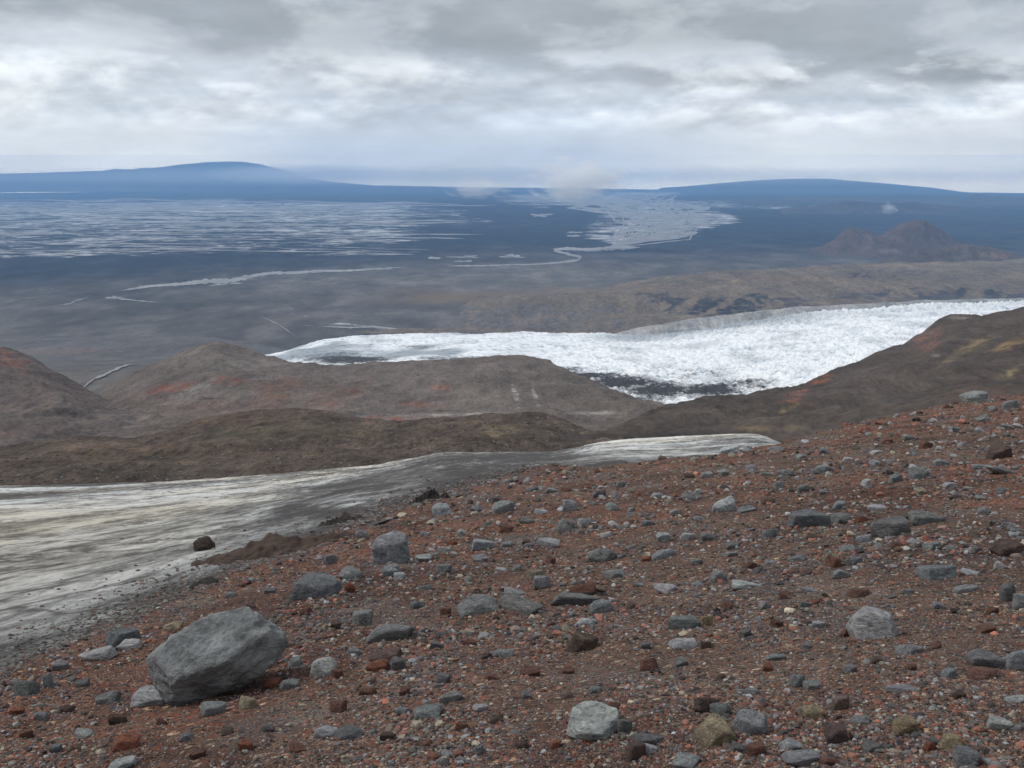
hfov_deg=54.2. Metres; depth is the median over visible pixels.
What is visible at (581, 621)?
stone
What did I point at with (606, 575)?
stone
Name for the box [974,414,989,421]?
stone
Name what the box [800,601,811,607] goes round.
stone
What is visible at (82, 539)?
snowfield
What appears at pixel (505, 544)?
stone
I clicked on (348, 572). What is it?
stone
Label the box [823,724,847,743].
stone
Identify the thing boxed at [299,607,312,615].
stone
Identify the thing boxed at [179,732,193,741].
stone
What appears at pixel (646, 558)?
stone
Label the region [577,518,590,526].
stone
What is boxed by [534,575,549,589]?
stone
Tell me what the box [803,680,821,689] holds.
stone
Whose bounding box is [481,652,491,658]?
stone
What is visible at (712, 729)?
stone
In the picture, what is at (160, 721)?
stone
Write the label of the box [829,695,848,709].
stone
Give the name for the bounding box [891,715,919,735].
stone
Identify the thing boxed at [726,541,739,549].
stone
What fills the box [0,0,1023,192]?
sky
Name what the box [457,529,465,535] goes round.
stone
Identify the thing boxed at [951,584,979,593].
stone
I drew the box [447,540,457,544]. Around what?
stone
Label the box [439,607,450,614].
stone
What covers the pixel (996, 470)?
stone
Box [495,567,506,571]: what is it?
stone
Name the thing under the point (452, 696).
stone
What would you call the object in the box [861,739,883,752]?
stone
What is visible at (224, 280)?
river
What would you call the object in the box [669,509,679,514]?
stone
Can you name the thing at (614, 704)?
stone
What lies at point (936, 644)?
stone
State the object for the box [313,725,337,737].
stone
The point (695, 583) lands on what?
stone
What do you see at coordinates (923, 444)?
stone
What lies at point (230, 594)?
stone
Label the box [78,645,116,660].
stone
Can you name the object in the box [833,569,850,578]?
stone
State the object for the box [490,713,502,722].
stone
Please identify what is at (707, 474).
stone
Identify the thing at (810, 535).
stone
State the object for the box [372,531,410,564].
rock
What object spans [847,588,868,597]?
stone
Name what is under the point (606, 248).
river
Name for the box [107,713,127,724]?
stone
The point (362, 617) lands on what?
stone
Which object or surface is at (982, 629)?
stone
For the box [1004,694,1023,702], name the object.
stone
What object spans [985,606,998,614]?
stone
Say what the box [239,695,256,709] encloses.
stone
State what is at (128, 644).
stone
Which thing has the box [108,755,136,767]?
stone
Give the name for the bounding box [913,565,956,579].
rock
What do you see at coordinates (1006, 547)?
stone
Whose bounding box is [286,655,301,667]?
stone
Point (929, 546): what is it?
stone
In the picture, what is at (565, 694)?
stone
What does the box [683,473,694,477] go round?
stone
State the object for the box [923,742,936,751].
stone
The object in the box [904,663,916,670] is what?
stone
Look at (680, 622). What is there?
stone
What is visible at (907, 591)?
stone
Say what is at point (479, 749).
stone
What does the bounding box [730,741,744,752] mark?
stone
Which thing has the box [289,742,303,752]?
stone
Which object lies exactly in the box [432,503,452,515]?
stone
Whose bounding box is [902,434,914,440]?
stone
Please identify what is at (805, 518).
rock
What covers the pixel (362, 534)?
stone
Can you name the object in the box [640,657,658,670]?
stone
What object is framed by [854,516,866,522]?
stone
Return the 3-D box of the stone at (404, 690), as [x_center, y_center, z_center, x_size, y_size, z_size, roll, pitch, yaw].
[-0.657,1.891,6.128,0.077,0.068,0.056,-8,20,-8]
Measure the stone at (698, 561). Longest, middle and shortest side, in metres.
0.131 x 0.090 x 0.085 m
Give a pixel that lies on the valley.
(83, 361)
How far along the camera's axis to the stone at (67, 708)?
6.91 m
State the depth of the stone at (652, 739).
4.67 m
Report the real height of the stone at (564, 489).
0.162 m
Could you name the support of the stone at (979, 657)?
on the ground
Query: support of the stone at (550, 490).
on the ground
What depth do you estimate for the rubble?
258.02 m
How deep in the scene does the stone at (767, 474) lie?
19.95 m
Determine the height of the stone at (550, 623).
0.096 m
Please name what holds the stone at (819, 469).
on the ground
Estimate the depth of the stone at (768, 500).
14.78 m
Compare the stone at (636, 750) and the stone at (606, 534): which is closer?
the stone at (636, 750)
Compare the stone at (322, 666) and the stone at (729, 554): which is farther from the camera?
the stone at (729, 554)
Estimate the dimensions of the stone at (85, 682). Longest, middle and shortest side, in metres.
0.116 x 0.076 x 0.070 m
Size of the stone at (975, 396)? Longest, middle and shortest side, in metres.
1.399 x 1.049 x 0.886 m
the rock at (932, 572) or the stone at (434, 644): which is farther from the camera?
the rock at (932, 572)
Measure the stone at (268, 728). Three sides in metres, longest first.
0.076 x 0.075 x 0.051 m
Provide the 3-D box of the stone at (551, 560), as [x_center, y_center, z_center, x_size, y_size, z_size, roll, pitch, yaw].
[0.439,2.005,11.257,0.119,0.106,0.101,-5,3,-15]
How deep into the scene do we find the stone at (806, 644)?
6.24 m
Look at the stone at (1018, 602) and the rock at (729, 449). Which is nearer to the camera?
the stone at (1018, 602)
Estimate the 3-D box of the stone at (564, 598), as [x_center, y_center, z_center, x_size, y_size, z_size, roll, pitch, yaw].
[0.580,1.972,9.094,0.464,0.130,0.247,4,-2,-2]
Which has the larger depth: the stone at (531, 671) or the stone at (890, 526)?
the stone at (890, 526)
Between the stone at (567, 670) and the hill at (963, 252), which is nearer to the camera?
the stone at (567, 670)
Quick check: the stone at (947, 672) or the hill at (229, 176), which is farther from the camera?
the hill at (229, 176)
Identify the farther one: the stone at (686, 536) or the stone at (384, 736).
the stone at (686, 536)
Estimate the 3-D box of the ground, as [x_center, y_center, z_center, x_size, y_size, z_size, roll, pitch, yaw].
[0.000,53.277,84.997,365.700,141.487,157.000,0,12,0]
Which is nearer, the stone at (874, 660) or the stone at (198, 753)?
the stone at (198, 753)
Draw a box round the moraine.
[616,298,1023,335]
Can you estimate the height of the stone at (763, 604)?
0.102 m
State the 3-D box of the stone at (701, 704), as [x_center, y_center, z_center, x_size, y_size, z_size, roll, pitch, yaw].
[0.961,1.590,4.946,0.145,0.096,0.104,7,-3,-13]
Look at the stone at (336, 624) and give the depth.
8.58 m
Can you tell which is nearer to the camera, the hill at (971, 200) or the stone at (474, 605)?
the stone at (474, 605)
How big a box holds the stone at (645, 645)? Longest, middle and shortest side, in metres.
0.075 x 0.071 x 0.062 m
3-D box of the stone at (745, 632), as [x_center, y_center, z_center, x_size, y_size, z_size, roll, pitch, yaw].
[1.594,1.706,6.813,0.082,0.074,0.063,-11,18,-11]
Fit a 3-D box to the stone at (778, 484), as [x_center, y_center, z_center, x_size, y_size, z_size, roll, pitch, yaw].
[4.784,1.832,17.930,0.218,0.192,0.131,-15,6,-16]
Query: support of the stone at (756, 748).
on the ground
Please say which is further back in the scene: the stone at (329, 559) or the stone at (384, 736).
the stone at (329, 559)
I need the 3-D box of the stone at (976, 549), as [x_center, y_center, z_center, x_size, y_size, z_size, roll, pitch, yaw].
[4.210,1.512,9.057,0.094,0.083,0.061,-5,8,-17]
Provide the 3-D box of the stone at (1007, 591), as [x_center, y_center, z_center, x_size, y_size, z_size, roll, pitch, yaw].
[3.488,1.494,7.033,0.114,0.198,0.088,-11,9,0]
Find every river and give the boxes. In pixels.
[0,199,582,261]
[83,364,130,386]
[107,296,159,302]
[120,267,399,290]
[320,326,396,328]
[455,245,639,266]
[500,193,721,246]
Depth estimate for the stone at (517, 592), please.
9.65 m
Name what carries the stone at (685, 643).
on the ground
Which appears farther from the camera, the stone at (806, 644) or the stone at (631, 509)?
the stone at (631, 509)
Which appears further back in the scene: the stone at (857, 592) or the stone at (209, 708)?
the stone at (857, 592)
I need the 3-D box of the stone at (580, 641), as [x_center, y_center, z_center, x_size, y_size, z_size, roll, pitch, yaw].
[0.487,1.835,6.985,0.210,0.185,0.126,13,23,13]
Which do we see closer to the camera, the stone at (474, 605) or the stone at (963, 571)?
the stone at (963, 571)
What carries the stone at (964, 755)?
on the ground
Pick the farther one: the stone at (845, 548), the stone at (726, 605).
the stone at (845, 548)
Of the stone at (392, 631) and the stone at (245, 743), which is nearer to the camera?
the stone at (245, 743)
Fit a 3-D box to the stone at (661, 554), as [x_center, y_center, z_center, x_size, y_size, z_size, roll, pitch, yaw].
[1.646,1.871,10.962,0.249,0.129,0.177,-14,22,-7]
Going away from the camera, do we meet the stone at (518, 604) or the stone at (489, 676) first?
the stone at (489, 676)
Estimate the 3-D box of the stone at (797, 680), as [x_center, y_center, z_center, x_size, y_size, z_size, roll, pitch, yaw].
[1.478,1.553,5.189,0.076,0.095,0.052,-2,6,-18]
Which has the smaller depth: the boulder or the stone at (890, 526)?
the boulder
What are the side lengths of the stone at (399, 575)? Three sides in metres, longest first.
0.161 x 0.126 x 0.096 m
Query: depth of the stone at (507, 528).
15.02 m
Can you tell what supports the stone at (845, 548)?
on the ground
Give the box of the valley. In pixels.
[0,335,285,393]
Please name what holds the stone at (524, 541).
on the ground
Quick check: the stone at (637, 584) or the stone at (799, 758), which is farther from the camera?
the stone at (637, 584)
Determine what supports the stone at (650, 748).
on the ground
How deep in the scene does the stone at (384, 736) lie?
5.25 m
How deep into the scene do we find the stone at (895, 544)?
9.71 m
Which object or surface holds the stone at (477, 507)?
on the ground
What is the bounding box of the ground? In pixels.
[0,394,1023,767]
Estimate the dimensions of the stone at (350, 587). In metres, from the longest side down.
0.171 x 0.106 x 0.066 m
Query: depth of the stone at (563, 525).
14.60 m
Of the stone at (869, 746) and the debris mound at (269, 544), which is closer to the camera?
the stone at (869, 746)
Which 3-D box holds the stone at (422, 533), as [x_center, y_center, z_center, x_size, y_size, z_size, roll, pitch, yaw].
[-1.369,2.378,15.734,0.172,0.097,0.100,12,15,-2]
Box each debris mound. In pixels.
[190,530,353,565]
[319,511,363,525]
[409,488,449,503]
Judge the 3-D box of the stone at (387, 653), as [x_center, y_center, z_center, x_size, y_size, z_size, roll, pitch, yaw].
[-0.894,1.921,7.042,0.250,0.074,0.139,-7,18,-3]
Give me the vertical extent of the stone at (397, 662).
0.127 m
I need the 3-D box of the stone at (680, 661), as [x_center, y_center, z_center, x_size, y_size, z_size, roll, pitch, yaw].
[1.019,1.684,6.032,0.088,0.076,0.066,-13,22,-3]
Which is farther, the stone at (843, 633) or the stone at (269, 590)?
the stone at (269, 590)
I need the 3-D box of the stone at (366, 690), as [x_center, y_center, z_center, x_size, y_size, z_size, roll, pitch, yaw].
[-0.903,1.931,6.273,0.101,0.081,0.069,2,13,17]
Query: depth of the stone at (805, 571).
8.94 m
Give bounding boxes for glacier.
[266,300,1023,403]
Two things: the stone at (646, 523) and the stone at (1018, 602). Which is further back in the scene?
the stone at (646, 523)
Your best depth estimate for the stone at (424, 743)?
5.01 m
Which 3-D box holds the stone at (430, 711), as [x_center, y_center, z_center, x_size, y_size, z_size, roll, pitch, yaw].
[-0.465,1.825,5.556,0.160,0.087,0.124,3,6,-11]
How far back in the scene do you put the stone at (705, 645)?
6.69 m
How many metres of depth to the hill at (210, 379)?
1175.21 m
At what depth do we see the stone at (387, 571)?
11.23 m
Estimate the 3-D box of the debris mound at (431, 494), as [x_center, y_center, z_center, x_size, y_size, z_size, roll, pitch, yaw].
[-2.105,2.988,25.666,1.203,0.698,0.842,0,12,0]
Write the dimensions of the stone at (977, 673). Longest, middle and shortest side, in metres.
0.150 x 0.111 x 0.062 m
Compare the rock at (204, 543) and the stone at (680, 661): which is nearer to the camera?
the stone at (680, 661)
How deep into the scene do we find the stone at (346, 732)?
5.35 m
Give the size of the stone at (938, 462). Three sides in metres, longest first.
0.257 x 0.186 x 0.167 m
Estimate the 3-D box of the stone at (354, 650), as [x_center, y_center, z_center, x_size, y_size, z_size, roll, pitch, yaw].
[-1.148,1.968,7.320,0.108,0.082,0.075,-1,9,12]
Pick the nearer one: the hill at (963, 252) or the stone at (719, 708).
the stone at (719, 708)
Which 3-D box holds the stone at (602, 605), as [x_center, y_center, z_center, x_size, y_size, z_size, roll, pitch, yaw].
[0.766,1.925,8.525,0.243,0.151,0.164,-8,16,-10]
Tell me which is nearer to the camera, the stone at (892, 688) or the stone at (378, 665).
the stone at (892, 688)
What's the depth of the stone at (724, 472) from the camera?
21.24 m
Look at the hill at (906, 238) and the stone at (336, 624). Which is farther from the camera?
the hill at (906, 238)
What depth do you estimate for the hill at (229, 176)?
51339.10 m
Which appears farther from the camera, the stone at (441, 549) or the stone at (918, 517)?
the stone at (441, 549)
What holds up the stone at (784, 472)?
on the ground
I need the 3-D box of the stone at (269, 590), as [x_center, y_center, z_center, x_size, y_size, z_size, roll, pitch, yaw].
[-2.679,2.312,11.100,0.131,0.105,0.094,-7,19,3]
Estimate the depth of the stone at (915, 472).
15.76 m
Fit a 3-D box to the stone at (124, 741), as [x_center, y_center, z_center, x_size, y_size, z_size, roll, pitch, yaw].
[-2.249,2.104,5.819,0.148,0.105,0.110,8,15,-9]
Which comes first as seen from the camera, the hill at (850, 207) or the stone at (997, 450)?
the stone at (997, 450)
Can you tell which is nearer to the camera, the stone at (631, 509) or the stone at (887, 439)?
the stone at (631, 509)
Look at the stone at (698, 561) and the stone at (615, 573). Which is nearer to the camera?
the stone at (615, 573)
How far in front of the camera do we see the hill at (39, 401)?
928.90 m
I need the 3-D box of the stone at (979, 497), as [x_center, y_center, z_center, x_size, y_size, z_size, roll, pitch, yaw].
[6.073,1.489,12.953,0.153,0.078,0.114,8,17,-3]
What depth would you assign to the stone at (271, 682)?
6.77 m
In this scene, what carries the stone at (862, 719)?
on the ground
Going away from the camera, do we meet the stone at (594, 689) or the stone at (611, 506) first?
the stone at (594, 689)
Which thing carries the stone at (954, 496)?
on the ground
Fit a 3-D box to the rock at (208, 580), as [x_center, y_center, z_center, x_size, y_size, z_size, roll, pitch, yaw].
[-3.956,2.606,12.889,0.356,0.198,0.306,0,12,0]
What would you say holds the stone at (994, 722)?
on the ground
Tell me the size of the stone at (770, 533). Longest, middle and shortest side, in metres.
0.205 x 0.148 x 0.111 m
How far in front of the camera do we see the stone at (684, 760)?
4.40 m
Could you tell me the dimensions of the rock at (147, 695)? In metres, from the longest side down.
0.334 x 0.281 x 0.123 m
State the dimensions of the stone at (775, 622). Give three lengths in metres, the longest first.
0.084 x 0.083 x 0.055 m
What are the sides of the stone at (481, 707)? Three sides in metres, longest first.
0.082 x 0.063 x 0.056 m
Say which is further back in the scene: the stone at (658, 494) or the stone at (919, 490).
the stone at (658, 494)
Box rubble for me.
[0,412,612,485]
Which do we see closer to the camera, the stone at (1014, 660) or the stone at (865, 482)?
the stone at (1014, 660)
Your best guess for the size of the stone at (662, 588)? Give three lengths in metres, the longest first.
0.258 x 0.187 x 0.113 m
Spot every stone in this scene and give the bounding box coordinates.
[9,706,24,714]
[13,681,39,695]
[19,729,33,738]
[33,711,49,721]
[42,672,53,688]
[48,743,61,752]
[52,659,68,670]
[60,705,75,712]
[74,728,95,738]
[75,678,89,687]
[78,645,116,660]
[95,691,121,704]
[105,627,140,646]
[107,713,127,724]
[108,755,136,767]
[112,733,139,751]
[117,638,142,650]
[156,717,166,724]
[163,621,182,629]
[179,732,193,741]
[189,748,206,759]
[200,701,227,716]
[221,726,233,735]
[224,591,237,597]
[238,738,253,750]
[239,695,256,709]
[246,602,255,608]
[261,724,274,731]
[264,588,275,593]
[265,677,280,688]
[280,678,298,690]
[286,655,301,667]
[288,572,341,601]
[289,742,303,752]
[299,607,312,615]
[310,656,336,676]
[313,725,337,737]
[322,554,336,564]
[330,621,341,628]
[330,699,346,712]
[331,669,343,678]
[335,725,362,739]
[338,565,362,579]
[345,583,355,592]
[347,646,362,655]
[352,609,372,625]
[355,530,369,538]
[359,685,375,694]
[365,623,415,643]
[366,659,389,670]
[369,648,402,661]
[379,731,393,740]
[381,563,400,573]
[382,566,399,576]
[390,656,405,669]
[394,572,406,580]
[395,707,410,714]
[399,686,409,695]
[409,601,423,608]
[413,704,442,719]
[415,553,431,560]
[418,584,432,589]
[420,531,430,535]
[421,740,432,746]
[430,641,443,648]
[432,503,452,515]
[435,564,451,573]
[436,673,450,683]
[438,546,452,552]
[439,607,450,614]
[439,690,462,703]
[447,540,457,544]
[454,721,467,731]
[456,594,500,616]
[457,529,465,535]
[461,638,475,644]
[464,576,471,580]
[470,504,482,511]
[471,745,483,754]
[472,539,494,550]
[472,554,487,561]
[472,703,487,711]
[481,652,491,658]
[484,673,498,679]
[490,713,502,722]
[492,500,514,513]
[494,649,514,656]
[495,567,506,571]
[499,524,513,532]
[500,541,511,548]
[500,592,542,615]
[504,587,524,595]
[511,564,520,571]
[515,739,528,748]
[520,516,533,523]
[520,666,539,675]
[520,690,531,698]
[522,539,530,543]
[527,569,542,579]
[534,509,548,513]
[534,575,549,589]
[536,537,559,546]
[544,487,558,493]
[545,557,555,563]
[546,620,555,628]
[549,739,559,749]
[550,592,601,605]
[556,519,574,531]
[559,690,572,699]
[560,666,574,673]
[561,487,571,491]
[562,499,577,511]
[565,581,596,594]
[566,631,598,652]
[567,701,618,739]
[575,617,594,626]
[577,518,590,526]
[588,548,616,561]
[589,598,614,613]
[590,685,601,693]
[592,489,605,497]
[599,531,611,537]
[602,572,612,578]
[603,569,624,577]
[605,502,618,510]
[607,701,620,709]
[616,480,625,486]
[617,719,632,732]
[625,742,645,761]
[626,545,636,548]
[626,602,635,609]
[628,507,634,511]
[631,733,664,744]
[632,582,643,586]
[640,641,649,648]
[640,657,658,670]
[641,520,654,526]
[641,555,651,561]
[645,743,657,753]
[650,492,663,497]
[651,548,674,561]
[653,583,678,593]
[656,532,669,541]
[667,638,697,648]
[668,615,701,629]
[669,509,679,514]
[672,752,700,767]
[674,656,688,666]
[679,532,693,539]
[680,492,701,499]
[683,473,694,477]
[690,558,702,564]
[690,713,735,746]
[691,580,702,586]
[693,516,703,519]
[693,593,702,596]
[694,697,719,712]
[700,471,713,477]
[700,532,715,540]
[700,615,712,625]
[700,641,710,648]
[709,702,731,715]
[710,569,726,582]
[712,496,736,511]
[715,673,725,680]
[718,469,728,475]
[720,601,732,609]
[725,551,737,556]
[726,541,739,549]
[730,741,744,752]
[731,580,759,589]
[731,708,767,734]
[736,505,756,512]
[739,628,750,636]
[744,465,755,469]
[744,561,756,568]
[744,741,765,756]
[745,687,758,694]
[758,601,769,609]
[761,472,774,475]
[761,529,777,537]
[762,498,775,504]
[762,653,785,660]
[762,661,773,671]
[764,560,774,564]
[767,446,782,451]
[770,619,782,626]
[773,481,783,488]
[777,469,793,475]
[778,738,801,749]
[779,591,795,598]
[781,749,819,766]
[789,554,805,561]
[791,674,804,687]
[796,454,806,459]
[797,483,809,493]
[799,568,811,575]
[800,587,814,592]
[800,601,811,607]
[800,641,809,648]
[801,704,823,718]
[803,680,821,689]
[807,533,816,537]
[811,620,825,627]
[814,465,832,473]
[819,447,829,453]
[819,489,827,494]
[819,757,838,764]
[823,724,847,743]
[825,555,840,567]
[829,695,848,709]
[830,512,851,523]
[832,500,845,509]
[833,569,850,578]
[839,544,855,552]
[839,629,848,636]
[842,457,852,460]
[843,663,856,671]
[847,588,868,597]
[850,556,862,564]
[850,715,870,724]
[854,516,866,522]
[855,534,871,542]
[860,479,870,485]
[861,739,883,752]
[867,504,885,510]
[869,450,883,454]
[869,459,879,465]
[869,516,910,537]
[870,657,884,663]
[880,437,892,443]
[885,684,913,692]
[886,459,896,464]
[889,474,902,481]
[889,541,901,547]
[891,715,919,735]
[894,644,922,655]
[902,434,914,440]
[902,589,913,593]
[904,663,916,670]
[907,510,944,525]
[908,466,929,480]
[913,487,926,494]
[918,440,932,448]
[922,541,940,550]
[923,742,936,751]
[931,640,941,648]
[932,601,945,608]
[933,459,948,465]
[939,733,962,749]
[940,667,955,678]
[942,482,956,487]
[945,544,957,550]
[947,426,959,431]
[948,494,961,498]
[950,689,965,698]
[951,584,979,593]
[952,745,980,766]
[959,390,987,402]
[959,568,979,574]
[965,648,1005,667]
[966,666,997,679]
[971,464,991,469]
[972,547,981,552]
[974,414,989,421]
[975,494,985,499]
[976,625,996,633]
[977,507,990,513]
[985,442,1012,459]
[985,466,1016,473]
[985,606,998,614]
[986,715,1013,729]
[989,538,1023,556]
[993,561,1005,569]
[995,487,1008,493]
[999,582,1015,601]
[1000,423,1014,429]
[1001,400,1018,409]
[1001,522,1013,528]
[1004,649,1023,669]
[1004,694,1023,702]
[1011,593,1023,609]
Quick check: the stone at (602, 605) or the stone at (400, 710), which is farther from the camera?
the stone at (602, 605)
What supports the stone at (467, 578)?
on the ground
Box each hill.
[0,161,660,192]
[0,347,136,445]
[0,408,628,485]
[93,341,664,437]
[360,258,1023,333]
[560,307,1023,442]
[660,178,971,192]
[699,194,1023,208]
[779,200,961,213]
[806,220,960,259]
[879,243,1023,263]
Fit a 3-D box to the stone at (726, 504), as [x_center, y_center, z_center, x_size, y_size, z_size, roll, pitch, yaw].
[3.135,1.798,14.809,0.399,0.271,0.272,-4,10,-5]
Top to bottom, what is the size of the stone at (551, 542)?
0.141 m
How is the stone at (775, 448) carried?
on the ground
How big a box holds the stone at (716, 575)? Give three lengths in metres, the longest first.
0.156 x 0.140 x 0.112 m
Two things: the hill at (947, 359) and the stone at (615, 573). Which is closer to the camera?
the stone at (615, 573)
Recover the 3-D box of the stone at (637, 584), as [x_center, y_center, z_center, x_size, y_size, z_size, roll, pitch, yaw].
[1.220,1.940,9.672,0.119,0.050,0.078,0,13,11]
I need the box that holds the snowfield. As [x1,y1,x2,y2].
[0,434,780,668]
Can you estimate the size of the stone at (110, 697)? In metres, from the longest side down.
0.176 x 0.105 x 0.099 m
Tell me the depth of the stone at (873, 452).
24.27 m
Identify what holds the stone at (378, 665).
on the ground
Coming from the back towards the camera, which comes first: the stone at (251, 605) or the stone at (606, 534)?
the stone at (606, 534)
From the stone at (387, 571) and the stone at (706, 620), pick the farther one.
the stone at (387, 571)
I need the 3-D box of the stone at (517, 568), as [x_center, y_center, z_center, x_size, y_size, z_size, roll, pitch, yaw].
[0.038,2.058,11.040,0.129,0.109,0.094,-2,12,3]
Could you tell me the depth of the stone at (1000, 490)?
13.56 m
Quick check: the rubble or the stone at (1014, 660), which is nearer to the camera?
the stone at (1014, 660)
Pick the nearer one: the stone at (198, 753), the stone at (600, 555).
the stone at (198, 753)
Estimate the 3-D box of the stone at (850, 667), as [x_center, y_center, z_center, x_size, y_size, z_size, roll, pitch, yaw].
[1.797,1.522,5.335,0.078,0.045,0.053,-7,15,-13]
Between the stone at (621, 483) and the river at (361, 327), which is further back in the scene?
the river at (361, 327)
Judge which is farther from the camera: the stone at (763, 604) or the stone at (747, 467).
the stone at (747, 467)
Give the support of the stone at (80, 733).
on the ground
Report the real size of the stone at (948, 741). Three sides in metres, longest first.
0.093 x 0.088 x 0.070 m
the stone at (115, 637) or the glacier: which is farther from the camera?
the glacier
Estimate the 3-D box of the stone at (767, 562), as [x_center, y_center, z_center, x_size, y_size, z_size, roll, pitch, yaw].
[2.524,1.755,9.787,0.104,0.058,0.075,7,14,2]
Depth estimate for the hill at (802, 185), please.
48746.20 m
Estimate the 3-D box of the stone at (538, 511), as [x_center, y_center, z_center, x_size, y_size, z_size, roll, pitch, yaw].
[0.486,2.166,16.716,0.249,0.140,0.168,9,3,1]
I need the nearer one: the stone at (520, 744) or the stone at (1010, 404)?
the stone at (520, 744)
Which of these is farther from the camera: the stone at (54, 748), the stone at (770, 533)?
the stone at (770, 533)
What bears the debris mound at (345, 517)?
on the snowfield
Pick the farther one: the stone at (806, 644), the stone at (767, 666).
the stone at (806, 644)
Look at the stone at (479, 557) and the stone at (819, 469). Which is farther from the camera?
the stone at (819, 469)
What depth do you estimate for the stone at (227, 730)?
5.79 m
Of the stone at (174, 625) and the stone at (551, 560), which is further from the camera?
the stone at (551, 560)
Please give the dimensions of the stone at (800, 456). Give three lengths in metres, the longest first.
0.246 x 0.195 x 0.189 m
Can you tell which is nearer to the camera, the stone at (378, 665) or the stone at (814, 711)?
the stone at (814, 711)
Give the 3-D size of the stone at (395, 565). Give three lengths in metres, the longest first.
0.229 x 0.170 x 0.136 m
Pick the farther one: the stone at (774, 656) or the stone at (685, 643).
the stone at (685, 643)
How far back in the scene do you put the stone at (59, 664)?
8.08 m
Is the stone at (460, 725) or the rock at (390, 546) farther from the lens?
the rock at (390, 546)
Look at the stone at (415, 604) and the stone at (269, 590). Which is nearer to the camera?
the stone at (415, 604)
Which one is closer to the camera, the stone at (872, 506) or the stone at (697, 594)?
the stone at (697, 594)
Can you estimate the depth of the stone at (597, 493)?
18.85 m
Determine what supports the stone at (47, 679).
on the ground
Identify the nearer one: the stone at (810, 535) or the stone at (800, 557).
the stone at (800, 557)
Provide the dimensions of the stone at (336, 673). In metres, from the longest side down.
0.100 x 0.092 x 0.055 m
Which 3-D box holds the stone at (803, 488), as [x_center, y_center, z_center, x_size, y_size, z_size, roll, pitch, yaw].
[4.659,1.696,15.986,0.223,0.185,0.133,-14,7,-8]
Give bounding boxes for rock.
[130,685,165,708]
[189,576,217,588]
[193,536,214,550]
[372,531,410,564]
[719,444,739,453]
[786,509,830,527]
[845,606,898,639]
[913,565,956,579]
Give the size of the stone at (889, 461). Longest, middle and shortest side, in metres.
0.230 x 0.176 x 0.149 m
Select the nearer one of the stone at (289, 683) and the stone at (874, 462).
the stone at (289, 683)
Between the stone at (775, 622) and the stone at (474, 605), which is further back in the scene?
the stone at (474, 605)
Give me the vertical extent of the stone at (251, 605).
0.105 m
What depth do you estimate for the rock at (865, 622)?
6.29 m
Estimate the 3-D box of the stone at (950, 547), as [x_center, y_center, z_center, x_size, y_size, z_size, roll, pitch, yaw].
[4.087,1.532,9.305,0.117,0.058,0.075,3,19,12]
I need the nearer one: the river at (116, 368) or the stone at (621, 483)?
the stone at (621, 483)
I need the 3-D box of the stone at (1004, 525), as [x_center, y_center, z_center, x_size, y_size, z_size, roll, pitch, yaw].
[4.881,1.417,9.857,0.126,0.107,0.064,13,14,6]
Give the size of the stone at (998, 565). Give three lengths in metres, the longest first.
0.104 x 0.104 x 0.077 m
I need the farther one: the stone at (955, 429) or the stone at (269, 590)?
the stone at (955, 429)
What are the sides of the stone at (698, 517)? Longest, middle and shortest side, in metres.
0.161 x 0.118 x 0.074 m
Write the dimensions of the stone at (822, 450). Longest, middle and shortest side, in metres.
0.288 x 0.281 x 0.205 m
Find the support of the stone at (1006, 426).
on the ground
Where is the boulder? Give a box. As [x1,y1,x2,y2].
[145,606,287,705]
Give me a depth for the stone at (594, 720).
4.90 m
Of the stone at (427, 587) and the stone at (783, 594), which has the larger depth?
the stone at (427, 587)
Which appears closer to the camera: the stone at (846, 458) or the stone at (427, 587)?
the stone at (427, 587)
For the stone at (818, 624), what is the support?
on the ground
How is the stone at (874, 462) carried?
on the ground
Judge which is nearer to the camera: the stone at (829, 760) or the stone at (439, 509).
the stone at (829, 760)
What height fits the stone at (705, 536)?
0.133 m
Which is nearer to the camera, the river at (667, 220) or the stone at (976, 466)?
the stone at (976, 466)
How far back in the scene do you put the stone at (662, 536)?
11.94 m
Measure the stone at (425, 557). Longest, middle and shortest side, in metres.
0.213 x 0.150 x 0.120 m
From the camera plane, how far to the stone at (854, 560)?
9.06 m
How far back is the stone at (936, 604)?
6.94 m
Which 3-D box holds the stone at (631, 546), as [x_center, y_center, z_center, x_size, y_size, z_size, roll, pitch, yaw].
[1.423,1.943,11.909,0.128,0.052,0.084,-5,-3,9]
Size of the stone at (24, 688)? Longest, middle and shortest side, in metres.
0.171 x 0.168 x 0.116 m
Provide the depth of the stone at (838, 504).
13.47 m
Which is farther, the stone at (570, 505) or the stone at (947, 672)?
the stone at (570, 505)
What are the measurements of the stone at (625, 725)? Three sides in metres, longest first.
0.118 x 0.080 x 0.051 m
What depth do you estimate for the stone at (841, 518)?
11.80 m
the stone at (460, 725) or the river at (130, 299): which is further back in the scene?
the river at (130, 299)
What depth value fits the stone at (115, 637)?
8.71 m
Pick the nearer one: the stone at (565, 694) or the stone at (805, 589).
the stone at (565, 694)
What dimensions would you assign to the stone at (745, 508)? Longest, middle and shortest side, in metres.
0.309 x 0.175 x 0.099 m
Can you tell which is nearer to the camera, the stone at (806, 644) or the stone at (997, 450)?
the stone at (806, 644)
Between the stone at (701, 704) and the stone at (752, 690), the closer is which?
the stone at (701, 704)

